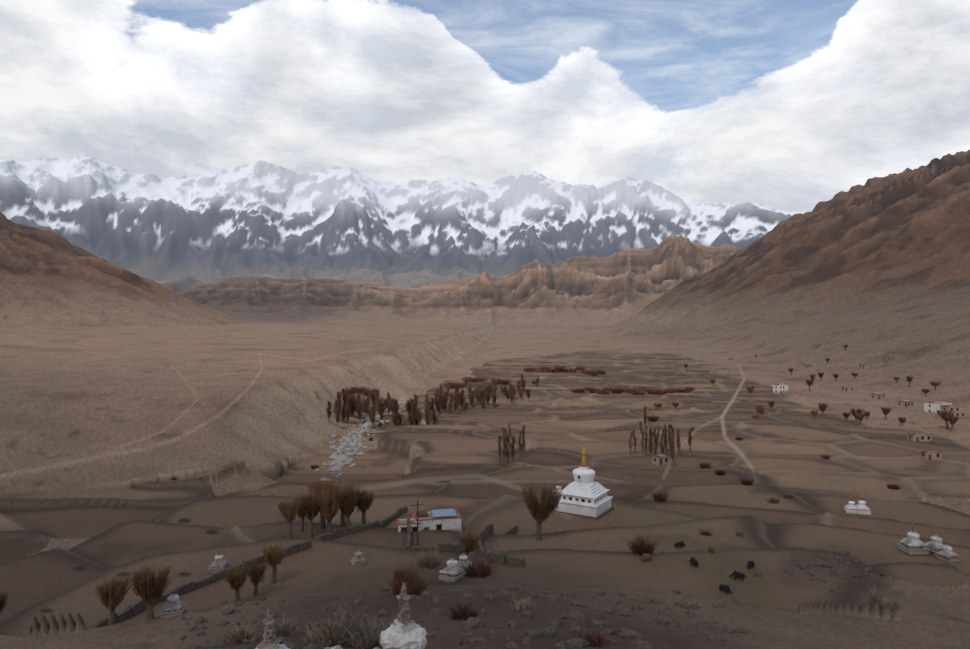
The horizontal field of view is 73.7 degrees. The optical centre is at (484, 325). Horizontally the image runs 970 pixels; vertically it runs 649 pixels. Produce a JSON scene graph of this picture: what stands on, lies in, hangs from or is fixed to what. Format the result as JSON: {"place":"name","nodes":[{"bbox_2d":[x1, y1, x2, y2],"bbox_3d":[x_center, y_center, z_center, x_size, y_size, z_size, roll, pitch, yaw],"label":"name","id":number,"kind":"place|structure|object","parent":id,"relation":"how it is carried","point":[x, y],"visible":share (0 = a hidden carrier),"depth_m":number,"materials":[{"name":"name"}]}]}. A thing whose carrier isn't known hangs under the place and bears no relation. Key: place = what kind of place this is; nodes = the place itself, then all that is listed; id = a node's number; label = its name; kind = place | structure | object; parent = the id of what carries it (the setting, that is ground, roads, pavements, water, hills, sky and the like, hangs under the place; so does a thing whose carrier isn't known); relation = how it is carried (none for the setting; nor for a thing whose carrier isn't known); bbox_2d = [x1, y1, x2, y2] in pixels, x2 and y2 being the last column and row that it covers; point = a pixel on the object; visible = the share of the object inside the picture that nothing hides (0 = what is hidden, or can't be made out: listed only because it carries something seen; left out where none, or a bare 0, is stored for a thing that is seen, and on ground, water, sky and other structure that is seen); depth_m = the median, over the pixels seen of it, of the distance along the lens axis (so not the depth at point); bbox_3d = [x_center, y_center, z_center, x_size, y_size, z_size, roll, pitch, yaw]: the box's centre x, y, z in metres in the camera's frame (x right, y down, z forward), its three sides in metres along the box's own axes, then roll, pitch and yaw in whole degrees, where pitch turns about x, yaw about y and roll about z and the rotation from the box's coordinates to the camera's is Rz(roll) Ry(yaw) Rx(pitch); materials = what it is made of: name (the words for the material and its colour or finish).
{"place":"outdoors","nodes":[
{"label":"outdoors","id":0,"kind":"place"},
{"bbox_2d":[319,506,407,540],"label":"stone wall","id":1,"kind":"structure","parent":0,"point":[354,529],"depth_m":81.98,"materials":[{"name":"stone"}]},
{"bbox_2d":[0,150,969,648],"bbox_3d":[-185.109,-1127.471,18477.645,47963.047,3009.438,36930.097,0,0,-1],"label":"terrain","id":2,"kind":"structure","parent":0,"point":[214,342],"depth_m":224.65,"materials":[{"name":"brown soil"}]},
{"bbox_2d":[0,589,7,613],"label":"willow","id":3,"kind":"object","parent":2,"relation":"on","point":[3,598],"visible":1,"depth_m":52.33,"materials":[{"name":"brown plant"}]},
{"bbox_2d":[91,569,139,624],"bbox_3d":[-25.592,18.967,44.778,3.085,4.009,3.011,0,0,-36],"label":"willow","id":4,"kind":"object","parent":2,"relation":"on","point":[111,595],"visible":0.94,"depth_m":44.46,"materials":[{"name":"brown plant"}]},
{"bbox_2d":[124,560,179,619],"bbox_3d":[-23.506,18.734,45.365,3.711,4.224,3.248,0,-1,39],"label":"willow","id":5,"kind":"object","parent":2,"relation":"on","point":[148,586],"visible":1,"depth_m":45.05,"materials":[{"name":"brown plant"}]},
{"bbox_2d":[159,594,185,617],"bbox_3d":[-22.296,19.937,46.217,1.515,1.505,1.552,0,0,-16],"label":"stupa","id":6,"kind":"object","parent":2,"relation":"on","point":[174,605],"visible":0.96,"depth_m":45.82,"materials":[{"name":"paint"}]},
{"bbox_2d":[87,540,311,629],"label":"stone wall","id":7,"kind":"structure","parent":2,"relation":"on","point":[136,607],"depth_m":56.19,"materials":[{"name":"stone"}]},
{"bbox_2d":[207,547,229,573],"bbox_3d":[-25.330,22.267,61.618,1.641,2.335,1.628,0,0,-1],"label":"stupa","id":8,"kind":"object","parent":2,"relation":"on","point":[219,563],"visible":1,"depth_m":61.24,"materials":[{"name":"paint"}]},
{"bbox_2d":[218,564,251,602],"bbox_3d":[-20.494,21.399,53.219,2.320,3.741,2.480,0,0,14],"label":"willow","id":9,"kind":"object","parent":2,"relation":"on","point":[236,580],"visible":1,"depth_m":52.96,"materials":[{"name":"brown plant"}]},
{"bbox_2d":[221,619,259,643],"bbox_3d":[-12.942,16.459,34.407,2.167,1.104,1.914,0,0,30],"label":"shrub","id":10,"kind":"object","parent":2,"relation":"on","point":[239,637],"visible":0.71,"depth_m":34.44,"materials":[{"name":"brown plant"}]},
{"bbox_2d":[245,560,270,595],"bbox_3d":[-19.669,21.738,55.247,2.532,3.321,2.085,0,0,29],"label":"willow","id":11,"kind":"object","parent":2,"relation":"on","point":[256,573],"visible":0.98,"depth_m":55.13,"materials":[{"name":"brown plant"}]},
{"bbox_2d":[255,609,289,648],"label":"stupa","id":12,"kind":"object","parent":2,"relation":"on","point":[270,641],"visible":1,"depth_m":12.08,"materials":[{"name":"paint"}]},
{"bbox_2d":[259,541,287,583],"bbox_3d":[-18.873,21.347,57.945,2.622,4.233,3.018,0,0,-25],"label":"willow","id":13,"kind":"object","parent":2,"relation":"on","point":[273,557],"visible":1,"depth_m":57.99,"materials":[{"name":"brown plant"}]},
{"bbox_2d":[273,616,301,636],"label":"shrub","id":14,"kind":"object","parent":2,"relation":"on","point":[283,630],"visible":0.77,"depth_m":35.17,"materials":[{"name":"brown plant"}]},
{"bbox_2d":[274,494,303,538],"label":"willow","id":15,"kind":"object","parent":2,"relation":"on","point":[289,512],"visible":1,"depth_m":71.12,"materials":[{"name":"brown plant"}]},
{"bbox_2d":[292,496,310,531],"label":"willow","id":16,"kind":"object","parent":2,"relation":"on","point":[300,513],"visible":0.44,"depth_m":81.59,"materials":[{"name":"brown plant"}]},
{"bbox_2d":[298,492,323,537],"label":"willow","id":17,"kind":"object","parent":2,"relation":"on","point":[310,509],"visible":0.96,"depth_m":79.66,"materials":[{"name":"brown plant"}]},
{"bbox_2d":[305,477,341,528],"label":"willow","id":18,"kind":"object","parent":2,"relation":"on","point":[322,518],"visible":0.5,"depth_m":83.17,"materials":[{"name":"brown plant"}]},
{"bbox_2d":[295,612,353,647],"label":"shrub","id":19,"kind":"object","parent":2,"relation":"on","point":[319,636],"visible":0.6,"depth_m":30.79,"materials":[{"name":"brown plant"}]},
{"bbox_2d":[306,486,347,532],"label":"willow","id":20,"kind":"object","parent":2,"relation":"on","point":[327,503],"visible":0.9,"depth_m":79.73,"materials":[{"name":"brown plant"}]},
{"bbox_2d":[326,401,333,422],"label":"poplar","id":21,"kind":"object","parent":2,"relation":"on","point":[329,406],"visible":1,"depth_m":203.34,"materials":[{"name":"brown plant"}]},
{"bbox_2d":[341,402,347,421],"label":"poplar","id":22,"kind":"object","parent":2,"relation":"on","point":[343,411],"visible":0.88,"depth_m":215.69,"materials":[{"name":"brown plant"}]},
{"bbox_2d":[334,482,357,525],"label":"willow","id":23,"kind":"object","parent":2,"relation":"on","point":[342,520],"visible":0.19,"depth_m":84.29,"materials":[{"name":"brown plant"}]},
{"bbox_2d":[328,484,365,527],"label":"willow","id":24,"kind":"object","parent":2,"relation":"on","point":[348,503],"visible":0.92,"depth_m":81.00,"materials":[{"name":"brown plant"}]},
{"bbox_2d":[316,605,381,647],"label":"shrub","id":25,"kind":"object","parent":2,"relation":"on","point":[345,643],"visible":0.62,"depth_m":30.83,"materials":[{"name":"brown plant"}]},
{"bbox_2d":[342,386,358,393],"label":"hedge","id":26,"kind":"object","parent":2,"relation":"on","point":[351,390],"visible":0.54,"depth_m":247.69,"materials":[{"name":"brown plant"}]},
{"bbox_2d":[350,551,366,566],"bbox_3d":[-12.231,22.464,62.430,1.366,1.293,1.313,0,0,-31],"label":"stupa","id":27,"kind":"object","parent":2,"relation":"on","point":[357,559],"visible":0.98,"depth_m":62.13,"materials":[{"name":"paint"}]},
{"bbox_2d":[354,401,362,422],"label":"poplar","id":28,"kind":"object","parent":2,"relation":"on","point":[359,412],"visible":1,"depth_m":221.50,"materials":[{"name":"brown plant"}]},
{"bbox_2d":[315,401,404,480],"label":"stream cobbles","id":29,"kind":"object","parent":2,"relation":"on","point":[337,463],"visible":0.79,"depth_m":182.41,"materials":[{"name":"stone"}]},
{"bbox_2d":[351,488,376,524],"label":"willow","id":30,"kind":"object","parent":2,"relation":"on","point":[365,502],"visible":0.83,"depth_m":83.06,"materials":[{"name":"brown plant"}]},
{"bbox_2d":[339,615,390,648],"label":"shrub","id":31,"kind":"object","parent":2,"relation":"on","point":[365,641],"visible":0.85,"depth_m":30.23,"materials":[{"name":"brown plant"}]},
{"bbox_2d":[370,406,375,428],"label":"poplar","id":32,"kind":"object","parent":2,"relation":"on","point":[372,415],"visible":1,"depth_m":215.46,"materials":[{"name":"brown plant"}]},
{"bbox_2d":[377,400,385,419],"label":"poplar","id":33,"kind":"object","parent":2,"relation":"on","point":[382,408],"visible":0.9,"depth_m":223.93,"materials":[{"name":"brown plant"}]},
{"bbox_2d":[380,583,427,648],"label":"stupa","id":34,"kind":"object","parent":2,"relation":"on","point":[403,631],"visible":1,"depth_m":12.02,"materials":[{"name":"paint"}]},
{"bbox_2d":[391,560,421,581],"bbox_3d":[-7.184,22.286,58.438,2.903,1.519,3.003,0,0,-13],"label":"shrub","id":35,"kind":"object","parent":2,"relation":"on","point":[398,575],"visible":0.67,"depth_m":58.06,"materials":[{"name":"red plant"}]},
{"bbox_2d":[387,569,433,595],"bbox_3d":[-5.519,19.408,48.379,3.830,1.872,4.027,0,0,5],"label":"shrub","id":36,"kind":"object","parent":2,"relation":"on","point":[414,588],"visible":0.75,"depth_m":48.45,"materials":[{"name":"red plant"}]},
{"bbox_2d":[411,401,417,425],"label":"poplar","id":37,"kind":"object","parent":2,"relation":"on","point":[414,406],"visible":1,"depth_m":199.44,"materials":[{"name":"brown plant"}]},
{"bbox_2d":[411,500,423,545],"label":"pole","id":38,"kind":"object","parent":2,"relation":"on","point":[417,522],"visible":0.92,"depth_m":77.11,"materials":[{"name":"brown wood"}]},
{"bbox_2d":[423,407,431,424],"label":"poplar","id":39,"kind":"object","parent":2,"relation":"on","point":[426,417],"visible":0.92,"depth_m":209.31,"materials":[{"name":"brown plant"}]},
{"bbox_2d":[396,509,461,532],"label":"house","id":40,"kind":"structure","parent":2,"relation":"on","point":[444,519],"depth_m":84.01,"materials":[{"name":"white paint"}]},
{"bbox_2d":[413,547,447,567],"bbox_3d":[-5.318,22.233,61.748,3.530,1.749,4.043,0,-1,-40],"label":"shrub","id":41,"kind":"object","parent":2,"relation":"on","point":[430,560],"visible":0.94,"depth_m":61.54,"materials":[{"name":"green plant"}]},
{"bbox_2d":[447,397,452,417],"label":"poplar","id":42,"kind":"object","parent":2,"relation":"on","point":[449,404],"visible":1,"depth_m":214.47,"materials":[{"name":"brown plant"}]},
{"bbox_2d":[437,558,465,582],"bbox_3d":[-2.827,20.907,55.511,1.881,1.867,1.864,0,0,29],"label":"stupa","id":43,"kind":"object","parent":2,"relation":"on","point":[451,572],"visible":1,"depth_m":55.08,"materials":[{"name":"paint"}]},
{"bbox_2d":[456,391,461,410],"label":"poplar","id":44,"kind":"object","parent":2,"relation":"on","point":[458,395],"visible":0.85,"depth_m":230.56,"materials":[{"name":"brown plant"}]},
{"bbox_2d":[406,518,517,552],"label":"house wall","id":45,"kind":"structure","parent":2,"relation":"on","point":[486,531],"depth_m":74.81,"materials":[{"name":"stone"}]},
{"bbox_2d":[447,599,480,620],"bbox_3d":[-1.369,16.885,37.985,2.032,1.083,2.300,0,0,-36],"label":"shrub","id":46,"kind":"object","parent":2,"relation":"on","point":[463,613],"visible":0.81,"depth_m":37.92,"materials":[{"name":"red plant"}]},
{"bbox_2d":[456,554,471,571],"bbox_3d":[-1.919,21.123,57.617,1.511,1.519,1.557,0,0,14],"label":"stupa","id":47,"kind":"object","parent":2,"relation":"on","point":[461,562],"visible":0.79,"depth_m":57.32,"materials":[{"name":"paint"}]},
{"bbox_2d":[458,530,481,555],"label":"willow","id":48,"kind":"object","parent":2,"relation":"on","point":[469,544],"visible":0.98,"depth_m":67.07,"materials":[{"name":"brown plant"}]},
{"bbox_2d":[462,558,497,577],"bbox_3d":[-0.371,21.022,56.227,3.471,1.713,3.726,0,0,5],"label":"shrub","id":49,"kind":"object","parent":2,"relation":"on","point":[479,570],"visible":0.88,"depth_m":56.00,"materials":[{"name":"red plant"}]},
{"bbox_2d":[497,434,501,465],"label":"poplar tree","id":50,"kind":"object","parent":2,"relation":"on","point":[499,448],"visible":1,"depth_m":144.08,"materials":[{"name":"brown plant"}]},
{"bbox_2d":[476,533,524,567],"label":"house wall","id":51,"kind":"structure","parent":2,"relation":"on","point":[495,557],"depth_m":59.73,"materials":[{"name":"stone"}]},
{"bbox_2d":[504,428,508,465],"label":"poplar tree","id":52,"kind":"object","parent":2,"relation":"on","point":[506,448],"visible":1,"depth_m":144.38,"materials":[{"name":"brown plant"}]},
{"bbox_2d":[510,435,515,462],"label":"poplar tree","id":53,"kind":"object","parent":2,"relation":"on","point":[512,449],"visible":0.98,"depth_m":145.75,"materials":[{"name":"brown plant"}]},
{"bbox_2d":[517,429,522,457],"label":"poplar tree","id":54,"kind":"object","parent":2,"relation":"on","point":[519,440],"visible":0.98,"depth_m":153.62,"materials":[{"name":"brown plant"}]},
{"bbox_2d":[522,424,525,457],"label":"poplar tree","id":55,"kind":"object","parent":2,"relation":"on","point":[523,441],"visible":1,"depth_m":153.73,"materials":[{"name":"brown plant"}]},
{"bbox_2d":[511,595,537,611],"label":"shrub","id":56,"kind":"object","parent":2,"relation":"on","point":[525,605],"visible":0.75,"depth_m":41.56,"materials":[{"name":"brown plant"}]},
{"bbox_2d":[178,550,883,648],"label":"rubble","id":57,"kind":"object","parent":2,"relation":"on","point":[549,630],"visible":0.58,"depth_m":38.45,"materials":[{"name":"stone"}]},
{"bbox_2d":[513,480,564,540],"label":"willow","id":58,"kind":"object","parent":2,"relation":"on","point":[546,508],"visible":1,"depth_m":75.12,"materials":[{"name":"brown plant"}]},
{"bbox_2d":[554,447,613,519],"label":"chorten","id":59,"kind":"object","parent":2,"relation":"on","point":[583,494],"visible":0.98,"depth_m":93.08,"materials":[{"name":"white paint"}]},
{"bbox_2d":[573,625,609,646],"bbox_3d":[4.999,14.748,30.379,1.857,0.900,1.612,0,0,7],"label":"shrub","id":60,"kind":"object","parent":2,"relation":"on","point":[599,641],"visible":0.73,"depth_m":30.41,"materials":[{"name":"brown plant"}]},
{"bbox_2d":[595,387,611,393],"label":"hedge","id":61,"kind":"object","parent":2,"relation":"on","point":[599,391],"visible":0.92,"depth_m":271.41,"materials":[{"name":"brown plant"}]},
{"bbox_2d":[609,387,622,393],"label":"hedge","id":62,"kind":"object","parent":2,"relation":"on","point":[617,390],"visible":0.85,"depth_m":273.59,"materials":[{"name":"brown plant"}]},
{"bbox_2d":[630,388,647,394],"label":"hedge","id":63,"kind":"object","parent":2,"relation":"on","point":[637,392],"visible":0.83,"depth_m":267.80,"materials":[{"name":"brown plant"}]},
{"bbox_2d":[639,422,644,454],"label":"poplar tree","id":64,"kind":"object","parent":2,"relation":"on","point":[642,434],"visible":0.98,"depth_m":155.80,"materials":[{"name":"brown plant"}]},
{"bbox_2d":[627,532,657,555],"bbox_3d":[15.343,21.341,63.211,3.922,2.072,3.976,0,-1,40],"label":"shrub","id":65,"kind":"object","parent":2,"relation":"on","point":[640,548],"visible":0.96,"depth_m":62.79,"materials":[{"name":"brown plant"}]},
{"bbox_2d":[644,430,647,457],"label":"poplar tree","id":66,"kind":"object","parent":2,"relation":"on","point":[646,440],"visible":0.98,"depth_m":153.22,"materials":[{"name":"brown plant"}]},
{"bbox_2d":[640,553,651,561],"bbox_3d":[15.100,21.778,60.718,1.409,0.831,0.400,0,0,-30],"label":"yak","id":67,"kind":"object","parent":2,"relation":"on","point":[645,557],"visible":0.94,"depth_m":60.56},
{"bbox_2d":[648,428,653,458],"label":"poplar","id":68,"kind":"object","parent":2,"relation":"on","point":[650,448],"visible":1,"depth_m":151.04,"materials":[{"name":"brown plant"}]},
{"bbox_2d":[647,414,659,421],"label":"shrub","id":69,"kind":"object","parent":2,"relation":"on","point":[652,418],"visible":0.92,"depth_m":207.49,"materials":[{"name":"brown plant"}]},
{"bbox_2d":[652,425,657,454],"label":"poplar tree","id":70,"kind":"object","parent":2,"relation":"on","point":[654,437],"visible":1,"depth_m":150.75,"materials":[{"name":"brown plant"}]},
{"bbox_2d":[652,388,665,394],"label":"hedge","id":71,"kind":"object","parent":2,"relation":"on","point":[661,392],"visible":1,"depth_m":266.92,"materials":[{"name":"brown plant"}]},
{"bbox_2d":[649,490,669,501],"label":"shrub","id":72,"kind":"object","parent":2,"relation":"on","point":[659,496],"visible":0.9,"depth_m":109.42,"materials":[{"name":"brown plant"}]},
{"bbox_2d":[652,454,668,464],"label":"house","id":73,"kind":"structure","parent":2,"relation":"on","point":[660,459],"depth_m":145.52,"materials":[{"name":"paint"}]},
{"bbox_2d":[659,428,664,454],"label":"poplar tree","id":74,"kind":"object","parent":2,"relation":"on","point":[661,444],"visible":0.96,"depth_m":147.68,"materials":[{"name":"brown plant"}]},
{"bbox_2d":[670,434,674,466],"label":"poplar tree","id":75,"kind":"object","parent":2,"relation":"on","point":[673,447],"visible":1,"depth_m":142.85,"materials":[{"name":"brown plant"}]},
{"bbox_2d":[675,429,680,455],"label":"poplar","id":76,"kind":"object","parent":2,"relation":"on","point":[678,445],"visible":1,"depth_m":154.94,"materials":[{"name":"brown plant"}]},
{"bbox_2d":[687,427,693,450],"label":"poplar","id":77,"kind":"object","parent":2,"relation":"on","point":[689,438],"visible":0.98,"depth_m":158.55,"materials":[{"name":"brown plant"}]},
{"bbox_2d":[689,557,698,567],"bbox_3d":[19.267,21.818,59.721,0.410,0.852,1.446,0,0,-13],"label":"yak","id":78,"kind":"object","parent":2,"relation":"on","point":[693,560],"visible":0.85,"depth_m":59.40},
{"bbox_2d":[698,528,711,535],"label":"shrub","id":79,"kind":"object","parent":2,"relation":"on","point":[705,532],"visible":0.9,"depth_m":79.62,"materials":[{"name":"brown plant"}]},
{"bbox_2d":[719,584,731,593],"bbox_3d":[19.922,21.805,53.535,0.381,0.794,1.343,0,0,-30],"label":"yak","id":80,"kind":"object","parent":2,"relation":"on","point":[724,587],"visible":0.9,"depth_m":53.40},
{"bbox_2d":[729,571,745,580],"bbox_3d":[22.140,21.925,56.708,1.394,0.822,0.396,0,0,14],"label":"yak","id":81,"kind":"object","parent":2,"relation":"on","point":[735,574],"visible":0.96,"depth_m":56.57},
{"bbox_2d":[739,477,752,484],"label":"shrub","id":82,"kind":"object","parent":2,"relation":"on","point":[744,481],"visible":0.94,"depth_m":123.44,"materials":[{"name":"brown plant"}]},
{"bbox_2d":[766,496,780,503],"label":"shrub","id":83,"kind":"object","parent":2,"relation":"on","point":[772,500],"visible":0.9,"depth_m":110.53,"materials":[{"name":"brown plant"}]},
{"bbox_2d":[773,384,787,393],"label":"house","id":84,"kind":"structure","parent":2,"relation":"on","point":[780,388],"depth_m":269.34,"materials":[{"name":"white paint"}]},
{"bbox_2d":[818,402,827,418],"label":"willow","id":85,"kind":"object","parent":2,"relation":"on","point":[822,406],"visible":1,"depth_m":208.94,"materials":[{"name":"brown plant"}]},
{"bbox_2d":[841,386,853,391],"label":"house","id":86,"kind":"structure","parent":2,"relation":"on","point":[847,389],"depth_m":272.45,"materials":[{"name":"paint"}]},
{"bbox_2d":[843,497,856,513],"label":"chorten","id":87,"kind":"object","parent":2,"relation":"on","point":[850,508],"visible":0.98,"depth_m":106.76,"materials":[{"name":"white paint"}]},
{"bbox_2d":[849,407,863,423],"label":"tree","id":88,"kind":"object","parent":2,"relation":"on","point":[859,411],"visible":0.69,"depth_m":198.69,"materials":[{"name":"brown plant"}]},
{"bbox_2d":[854,413,864,425],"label":"willow","id":89,"kind":"object","parent":2,"relation":"on","point":[859,417],"visible":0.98,"depth_m":194.26,"materials":[{"name":"brown plant"}]},
{"bbox_2d":[856,495,870,514],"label":"chorten","id":90,"kind":"object","parent":2,"relation":"on","point":[862,508],"visible":0.92,"depth_m":105.88,"materials":[{"name":"white paint"}]},
{"bbox_2d":[868,393,884,399],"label":"house","id":91,"kind":"structure","parent":2,"relation":"on","point":[876,396],"depth_m":248.54,"materials":[{"name":"paint"}]},
{"bbox_2d":[880,406,892,419],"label":"tree","id":92,"kind":"object","parent":2,"relation":"on","point":[885,411],"visible":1,"depth_m":203.10,"materials":[{"name":"brown plant"}]},
{"bbox_2d":[885,483,899,489],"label":"shrub","id":93,"kind":"object","parent":2,"relation":"on","point":[894,486],"visible":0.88,"depth_m":122.42,"materials":[{"name":"brown plant"}]},
{"bbox_2d":[895,400,913,406],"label":"house","id":94,"kind":"structure","parent":2,"relation":"on","point":[903,403],"depth_m":229.01,"materials":[{"name":"paint"}]},
{"bbox_2d":[897,522,930,555],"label":"chorten","id":95,"kind":"object","parent":2,"relation":"on","point":[912,544],"visible":1,"depth_m":76.82,"materials":[{"name":"paint"}]},
{"bbox_2d":[907,433,931,441],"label":"house","id":96,"kind":"structure","parent":2,"relation":"on","point":[920,437],"depth_m":171.70,"materials":[{"name":"paint"}]},
{"bbox_2d":[920,450,941,459],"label":"house","id":97,"kind":"structure","parent":2,"relation":"on","point":[929,454],"depth_m":148.64,"materials":[{"name":"paint"}]},
{"bbox_2d":[925,535,944,556],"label":"chorten","id":98,"kind":"object","parent":2,"relation":"on","point":[935,545],"visible":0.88,"depth_m":76.56,"materials":[{"name":"paint"}]},
{"bbox_2d":[924,401,951,414],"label":"house","id":99,"kind":"structure","parent":2,"relation":"on","point":[931,408],"depth_m":211.27,"materials":[{"name":"white paint"}]},
{"bbox_2d":[937,410,954,428],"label":"tree","id":100,"kind":"object","parent":2,"relation":"on","point":[944,414],"visible":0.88,"depth_m":186.46,"materials":[{"name":"brown plant"}]},
{"bbox_2d":[935,545,960,563],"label":"chorten","id":101,"kind":"object","parent":2,"relation":"on","point":[946,554],"visible":1,"depth_m":74.45,"materials":[{"name":"paint"}]},
{"bbox_2d":[940,405,965,417],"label":"house","id":102,"kind":"structure","parent":2,"relation":"on","point":[959,411],"depth_m":204.07,"materials":[{"name":"paint"}]},
{"bbox_2d":[947,415,960,430],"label":"tree","id":103,"kind":"object","parent":2,"relation":"on","point":[952,420],"visible":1,"depth_m":183.38,"materials":[{"name":"brown plant"}]},
{"bbox_2d":[0,0,969,211],"label":"sky","id":104,"kind":"structure","parent":0,"point":[785,105],"materials":[{"name":"white"}]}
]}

